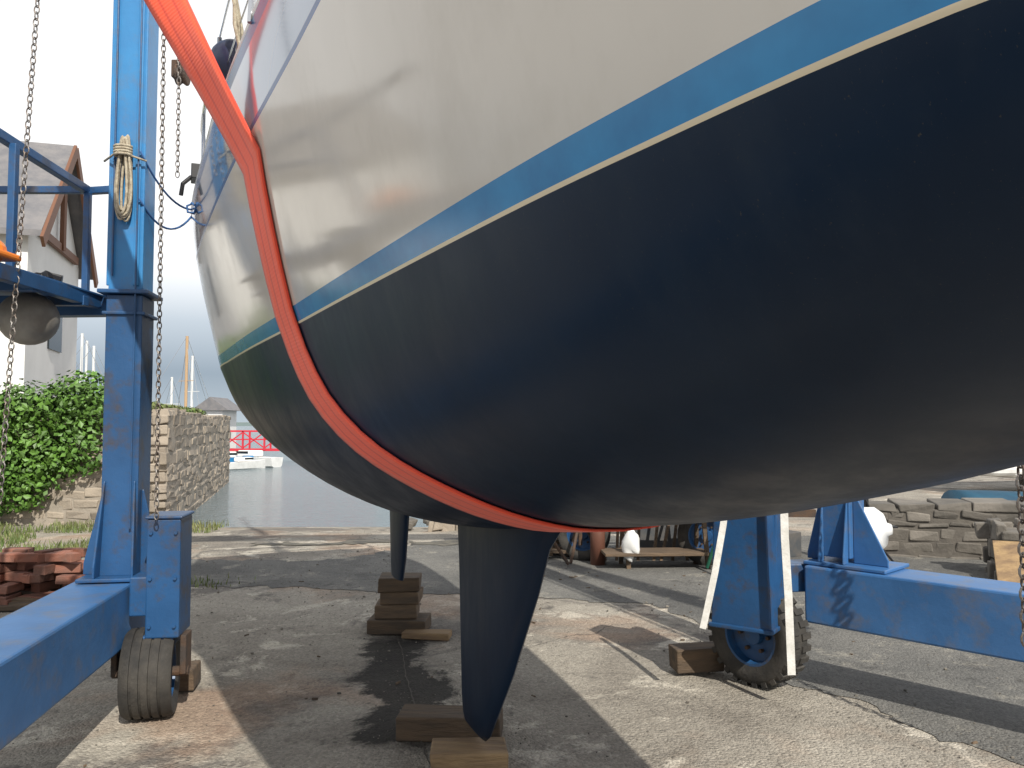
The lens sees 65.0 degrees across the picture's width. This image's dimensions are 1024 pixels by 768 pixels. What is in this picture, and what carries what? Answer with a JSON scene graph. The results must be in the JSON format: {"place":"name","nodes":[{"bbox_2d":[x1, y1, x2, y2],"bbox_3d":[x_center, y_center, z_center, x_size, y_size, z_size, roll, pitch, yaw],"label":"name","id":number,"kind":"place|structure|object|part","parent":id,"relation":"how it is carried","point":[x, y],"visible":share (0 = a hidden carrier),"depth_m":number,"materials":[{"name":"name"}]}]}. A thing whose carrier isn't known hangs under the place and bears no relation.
{"place":"outdoors","nodes":[
{"label":"outdoors","id":0,"kind":"place"},
{"bbox_2d":[0,241,21,261],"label":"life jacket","id":1,"kind":"object","parent":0,"point":[6,255],"visible":1,"depth_m":3.56,"materials":[{"name":"orange fabric"}]},
{"bbox_2d":[0,0,256,421],"label":"sky","id":2,"kind":"structure","parent":0,"point":[71,104],"materials":[{"name":"white"}]},
{"bbox_2d":[196,397,239,451],"bbox_3d":[-14.600,2.298,39.935,1.800,3.250,2.400,0,-3,0],"label":"harbour hut","id":3,"kind":"object","parent":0,"point":[217,406],"visible":0.24,"depth_m":39.33,"materials":[{"name":"white paint"}]},
{"bbox_2d":[236,422,251,425],"bbox_3d":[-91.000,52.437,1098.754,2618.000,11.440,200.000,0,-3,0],"label":"hills","id":4,"kind":"structure","parent":0,"point":[243,424],"depth_m":1004.99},
{"bbox_2d":[192,426,427,526],"bbox_3d":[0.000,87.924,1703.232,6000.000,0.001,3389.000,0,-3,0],"label":"water","id":5,"kind":"structure","parent":0,"point":[289,492],"depth_m":16.74,"materials":[{"name":"grey liquid"}]},
{"bbox_2d":[77,333,101,382],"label":"moored yacht","id":6,"kind":"object","parent":5,"relation":"on","point":[81,350],"visible":0.1,"depth_m":58.52,"materials":[{"name":"white paint"}]},
{"bbox_2d":[76,341,102,381],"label":"moored yacht","id":7,"kind":"object","parent":5,"relation":"on","point":[86,358],"visible":0.1,"depth_m":64.66,"materials":[{"name":"white paint"}]},
{"bbox_2d":[76,346,104,385],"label":"moored yacht","id":8,"kind":"object","parent":5,"relation":"on","point":[93,360],"visible":0.11,"depth_m":60.72,"materials":[{"name":"white paint"}]},
{"bbox_2d":[161,377,180,404],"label":"moored yacht","id":9,"kind":"object","parent":5,"relation":"on","point":[171,391],"visible":0.11,"depth_m":66.80,"materials":[{"name":"white paint"}]},
{"bbox_2d":[152,336,208,406],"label":"moored yacht","id":10,"kind":"object","parent":5,"relation":"on","point":[187,343],"visible":0.27,"depth_m":55.78,"materials":[{"name":"wood"},{"name":"white paint"},{"name":"steel"}]},
{"bbox_2d":[166,356,205,407],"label":"moored yacht","id":11,"kind":"object","parent":5,"relation":"on","point":[192,374],"visible":0.19,"depth_m":64.79,"materials":[{"name":"white paint"}]},
{"bbox_2d":[229,452,258,461],"bbox_3d":[-11.000,2.988,30.888,2.400,0.738,0.768,1,-3,-23],"label":"motor boat","id":12,"kind":"object","parent":5,"relation":"on","point":[233,455],"visible":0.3,"depth_m":30.81,"materials":[{"name":"white plastic"}]},
{"bbox_2d":[229,457,264,469],"bbox_3d":[-9.900,3.000,29.686,0.576,0.591,1.800,-2,-4,38],"label":"motor boat","id":13,"kind":"object","parent":5,"relation":"on","point":[240,463],"visible":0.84,"depth_m":29.54,"materials":[{"name":"white paint"}]},
{"bbox_2d":[230,430,278,450],"bbox_3d":[-9.700,2.457,34.920,7.470,0.885,0.970,0,-3,0],"label":"red footbridge","id":14,"kind":"object","parent":5,"relation":"on","point":[263,448],"visible":0.18,"depth_m":34.45,"materials":[{"name":"red paint"}]},
{"bbox_2d":[236,450,282,466],"bbox_3d":[-10.300,2.994,31.489,2.600,0.787,0.832,-1,-3,20],"label":"motor boat","id":15,"kind":"object","parent":5,"relation":"on","point":[273,461],"visible":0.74,"depth_m":31.18,"materials":[{"name":"white paint"}]},
{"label":"windows","id":16,"kind":"part","parent":15,"relation":"part of","materials":[{"name":"black glass"}]},
{"bbox_2d":[0,476,1023,767],"bbox_3d":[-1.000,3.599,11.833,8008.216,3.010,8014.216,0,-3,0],"label":"ground","id":17,"kind":"structure","parent":0,"point":[266,720],"depth_m":4.41,"materials":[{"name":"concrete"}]},
{"bbox_2d":[0,591,38,610],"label":"scrap timber","id":18,"kind":"object","parent":17,"relation":"on","point":[16,603],"visible":0.05,"depth_m":6.50,"materials":[{"name":"brown wood"}]},
{"bbox_2d":[0,202,78,397],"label":"walls","id":19,"kind":"structure","parent":17,"relation":"on","point":[41,362],"depth_m":14.03,"materials":[{"name":"white paint"}]},
{"bbox_2d":[0,141,92,279],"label":"roof","id":20,"kind":"structure","parent":19,"relation":"on","point":[37,207],"depth_m":14.00,"materials":[{"name":"stone"}]},
{"bbox_2d":[39,145,97,287],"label":"bargeboards","id":21,"kind":"object","parent":20,"relation":"attached to","point":[46,236],"visible":0.75,"depth_m":14.77,"materials":[{"name":"brown"}]},
{"bbox_2d":[47,318,62,352],"bbox_3d":[-8.372,-1.158,14.700,0.060,1.100,0.900,1,-3,-17],"label":"window","id":22,"kind":"structure","parent":19,"relation":"attached to","point":[54,342],"depth_m":14.80,"materials":[{"name":"grey glass"}]},
{"bbox_2d":[0,547,86,604],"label":"brick pile","id":23,"kind":"object","parent":17,"relation":"on","point":[40,574],"visible":0.73,"depth_m":6.71,"materials":[{"name":"red brick"}]},
{"bbox_2d":[0,423,102,525],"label":"stone wall","id":24,"kind":"structure","parent":17,"relation":"on","point":[51,505],"depth_m":11.91,"materials":[{"name":"beige stone"}]},
{"bbox_2d":[0,413,102,525],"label":"stones","id":25,"kind":"object","parent":24,"relation":"on","point":[88,492],"visible":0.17,"depth_m":11.89,"materials":[{"name":"beige stone"}]},
{"bbox_2d":[0,370,103,516],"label":"ivy hedge","id":26,"kind":"object","parent":17,"relation":"on","point":[83,403],"visible":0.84,"depth_m":11.68,"materials":[{"name":"green plant"}]},
{"bbox_2d":[0,518,255,588],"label":"grass","id":27,"kind":"structure","parent":17,"relation":"on","point":[17,538],"depth_m":10.89,"materials":[{"name":"green plant"}]},
{"bbox_2d":[149,415,229,513],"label":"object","id":28,"kind":"object","parent":17,"relation":"on","point":[174,440],"visible":0.25,"depth_m":14.92,"materials":[{"name":"grey stone"}]},
{"bbox_2d":[152,401,207,414],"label":"wall top weeds","id":29,"kind":"object","parent":28,"relation":"on","point":[188,409],"depth_m":14.52,"materials":[{"name":"green plant"}]},
{"bbox_2d":[149,408,230,514],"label":"stones","id":30,"kind":"object","parent":28,"relation":"on","point":[167,415],"visible":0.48,"depth_m":14.04,"materials":[{"name":"beige stone"}]},
{"bbox_2d":[179,660,200,691],"bbox_3d":[-1.859,1.664,4.582,0.128,0.127,0.202,1,-3,-10],"label":"wheel chock","id":31,"kind":"object","parent":17,"relation":"on","point":[190,681],"visible":0.51,"depth_m":4.50,"materials":[{"name":"brown wood"}]},
{"bbox_2d":[367,572,430,634],"bbox_3d":[-0.818,1.597,5.862,0.435,0.398,0.326,0,-3,0],"label":"timber block stack","id":32,"kind":"object","parent":17,"relation":"on","point":[397,609],"visible":0.95,"depth_m":5.76,"materials":[{"name":"brown wood"}]},
{"bbox_2d":[409,517,440,531],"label":"rocks","id":33,"kind":"object","parent":17,"relation":"on","point":[412,522],"visible":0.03,"depth_m":11.94,"materials":[{"name":"stone"}]},
{"bbox_2d":[401,629,451,640],"bbox_3d":[-0.597,1.757,5.639,0.339,0.054,0.123,0,-3,7],"label":"timber offcut","id":34,"kind":"object","parent":17,"relation":"on","point":[434,634],"visible":1,"depth_m":5.59,"materials":[{"name":"brown wood"}]},
{"bbox_2d":[428,521,457,531],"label":"harbour quay","id":35,"kind":"structure","parent":17,"relation":"on","point":[433,526],"depth_m":11.36,"materials":[{"name":"stone"}]},
{"bbox_2d":[396,704,502,741],"bbox_3d":[-0.299,1.643,3.892,0.503,0.117,0.206,0,-3,3],"label":"keel block","id":36,"kind":"object","parent":17,"relation":"on","point":[422,722],"depth_m":3.80,"materials":[{"name":"brown wood"}]},
{"bbox_2d":[430,737,508,767],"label":"keel block","id":37,"kind":"object","parent":17,"relation":"on","point":[472,752],"depth_m":3.45,"materials":[{"name":"brown wood"}]},
{"bbox_2d":[179,0,1023,740],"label":"sailing yacht","id":38,"kind":"object","parent":37,"relation":"on","point":[589,264],"visible":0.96,"depth_m":1.31,"materials":[{"name":"paint"}]},
{"bbox_2d":[139,151,195,229],"bbox_3d":[-1.883,-1.067,4.654,0.276,0.366,0.620,0,-3,0],"label":"mooring rope","id":39,"kind":"object","parent":38,"relation":"attached to","point":[173,200],"visible":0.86,"depth_m":4.49,"materials":[{"name":"blue fabric"}]},
{"bbox_2d":[0,0,1023,750],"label":"boat hoist","id":40,"kind":"object","parent":17,"relation":"on","point":[122,602],"visible":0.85,"depth_m":4.27,"materials":[{"name":"blue paint"}]},
{"bbox_2d":[0,292,59,344],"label":"mooring buoy","id":41,"kind":"object","parent":40,"relation":"attached to","point":[38,319],"visible":0.91,"depth_m":3.94,"materials":[{"name":"grey plastic"}]},
{"bbox_2d":[35,270,62,281],"bbox_3d":[-2.370,-0.533,4.033,0.252,0.063,0.100,-1,-3,13],"label":"rope and shackles","id":42,"kind":"object","parent":40,"relation":"on","point":[48,274],"visible":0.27,"depth_m":4.00,"materials":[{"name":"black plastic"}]},
{"bbox_2d":[104,134,146,221],"bbox_3d":[-2.100,-1.113,4.322,0.236,0.482,0.087,0,-3,0],"label":"coiled rope","id":43,"kind":"object","parent":40,"relation":"hanging from","point":[123,151],"visible":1,"depth_m":4.31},
{"bbox_2d":[144,0,657,531],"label":"lifting sling","id":44,"kind":"object","parent":40,"relation":"hanging from","point":[178,24],"visible":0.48,"depth_m":2.91,"materials":[{"name":"red fabric"}]},
{"bbox_2d":[699,521,726,628],"bbox_3d":[1.116,0.873,4.367,0.207,0.907,0.016,0,-3,-7],"label":"webbing strap","id":45,"kind":"object","parent":40,"relation":"hanging from","point":[714,575],"visible":0.76,"depth_m":4.35,"materials":[{"name":"white fabric"}]},
{"bbox_2d":[780,513,795,674],"bbox_3d":[1.452,0.821,4.254,0.067,1.411,0.024,0,-3,0],"label":"webbing strap","id":46,"kind":"object","parent":40,"relation":"hanging from","point":[788,596],"visible":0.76,"depth_m":4.23,"materials":[{"name":"white fabric"}]},
{"bbox_2d":[864,507,892,548],"bbox_3d":[2.100,0.887,4.861,0.377,0.293,0.280,-3,-4,41],"label":"fender","id":47,"kind":"object","parent":40,"relation":"attached to","point":[882,528],"visible":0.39,"depth_m":4.73,"materials":[{"name":"white paint"}]},
{"bbox_2d":[83,570,977,766],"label":"wood debris","id":48,"kind":"object","parent":17,"relation":"on","point":[398,682],"visible":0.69,"depth_m":5.24,"materials":[{"name":"brown wood"}]},
{"bbox_2d":[395,635,732,766],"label":"concrete joint","id":49,"kind":"object","parent":17,"relation":"on","point":[425,754],"visible":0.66,"depth_m":4.60,"materials":[{"name":"grey concrete"}]},
{"bbox_2d":[668,641,723,673],"bbox_3d":[1.119,1.658,4.874,0.303,0.145,0.161,0,-3,-8],"label":"wheel chock","id":50,"kind":"object","parent":17,"relation":"on","point":[695,657],"visible":0.76,"depth_m":4.80,"materials":[{"name":"brown wood"}]},
{"bbox_2d":[880,507,1023,557],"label":"stone wall","id":51,"kind":"structure","parent":17,"relation":"on","point":[957,537],"depth_m":9.04,"materials":[{"name":"grey stone"}]},
{"bbox_2d":[869,498,1023,559],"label":"stones","id":52,"kind":"object","parent":51,"relation":"on","point":[972,508],"visible":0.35,"depth_m":9.06,"materials":[{"name":"grey stone"}]},
{"bbox_2d":[941,490,1022,500],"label":"upturned dinghy","id":53,"kind":"object","parent":17,"relation":"on","point":[960,494],"visible":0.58,"depth_m":14.69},
{"bbox_2d":[974,518,1023,578],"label":"stone steps","id":54,"kind":"structure","parent":17,"relation":"on","point":[990,530],"depth_m":8.02,"materials":[{"name":"grey stone"}]},
{"bbox_2d":[980,467,1023,488],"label":"parked van","id":55,"kind":"object","parent":17,"relation":"on","point":[1009,473],"visible":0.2,"depth_m":17.04,"materials":[{"name":"white paint"}]},
{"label":"stone steps","id":56,"kind":"object","parent":17,"relation":"on","visible":0},
{"bbox_2d":[992,540,1023,582],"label":"plywood sheet","id":57,"kind":"object","parent":56,"relation":"on","point":[1006,558],"visible":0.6,"depth_m":7.28,"materials":[{"name":"beige wood"}]},
{"bbox_2d":[191,535,1023,767],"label":"tarmac road","id":58,"kind":"structure","parent":0,"point":[962,692],"depth_m":5.52,"materials":[{"name":"grey asphalt"}]},
{"bbox_2d":[235,537,615,545],"bbox_3d":[-1.009,2.014,10.260,5.075,0.001,0.764,0,-3,0],"label":"tide mark","id":59,"kind":"object","parent":58,"relation":"on","point":[373,542],"visible":0.49,"depth_m":10.19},
{"bbox_2d":[549,538,567,555],"bbox_3d":[0.236,1.829,9.214,1.472,0.220,0.811,0,-3,0],"label":"plank heap","id":60,"kind":"object","parent":58,"relation":"on","point":[553,550],"visible":0.09,"depth_m":8.95,"materials":[{"name":"wood"}]},
{"bbox_2d":[553,541,569,564],"bbox_3d":[0.411,1.673,8.525,0.408,0.500,0.465,0,-3,0],"label":"boat stand","id":61,"kind":"object","parent":58,"relation":"on","point":[555,544],"visible":0.14,"depth_m":8.51,"materials":[{"name":"metal"}]},
{"bbox_2d":[566,532,589,563],"bbox_3d":[0.811,1.638,8.827,0.409,0.599,0.466,0,-3,0],"label":"boat stand","id":62,"kind":"object","parent":58,"relation":"on","point":[576,535],"visible":0.36,"depth_m":8.74,"materials":[{"name":"wood"}]},
{"bbox_2d":[590,532,604,565],"bbox_3d":[0.920,1.669,8.627,0.160,0.540,0.160,0,-3,0],"label":"gas cylinder","id":63,"kind":"object","parent":58,"relation":"on","point":[597,545],"visible":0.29,"depth_m":8.55,"materials":[{"name":"brown paint"}]},
{"bbox_2d":[589,522,710,568],"bbox_3d":[1.642,1.496,8.629,1.582,0.899,0.742,0,-3,0],"label":"workbench","id":64,"kind":"object","parent":58,"relation":"on","point":[653,552],"visible":0.26,"depth_m":8.47,"materials":[{"name":"brown wood"}]},
{"bbox_2d":[553,525,801,556],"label":"storage crates","id":65,"kind":"object","parent":58,"relation":"on","point":[647,535],"visible":0.08,"depth_m":9.12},
{"bbox_2d":[558,509,815,564],"bbox_3d":[1.344,1.681,9.665,4.518,0.620,2.394,0,-3,0],"label":"boat trailer","id":66,"kind":"object","parent":58,"relation":"on","point":[685,534],"visible":0.32,"depth_m":8.77,"materials":[{"name":"metal"}]},
{"bbox_2d":[706,545,712,567],"bbox_3d":[2.212,1.542,8.131,0.410,0.717,0.466,0,-3,0],"label":"boat stand","id":67,"kind":"object","parent":58,"relation":"on","point":[709,559],"visible":0.08,"depth_m":8.28,"materials":[{"name":"green paint"}]},
{"bbox_2d":[621,530,641,560],"bbox_3d":[1.244,1.655,8.359,0.222,0.351,0.215,0,-3,0],"label":"rubble sack","id":68,"kind":"object","parent":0,"point":[631,541],"visible":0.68,"depth_m":8.28,"materials":[{"name":"white paint"}]},
{"bbox_2d":[864,499,897,561],"bbox_3d":[3.866,1.566,8.657,0.473,0.761,0.474,0,-3,0],"label":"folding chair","id":69,"kind":"object","parent":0,"point":[866,502],"visible":0.02,"depth_m":8.44,"materials":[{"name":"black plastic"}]}
]}

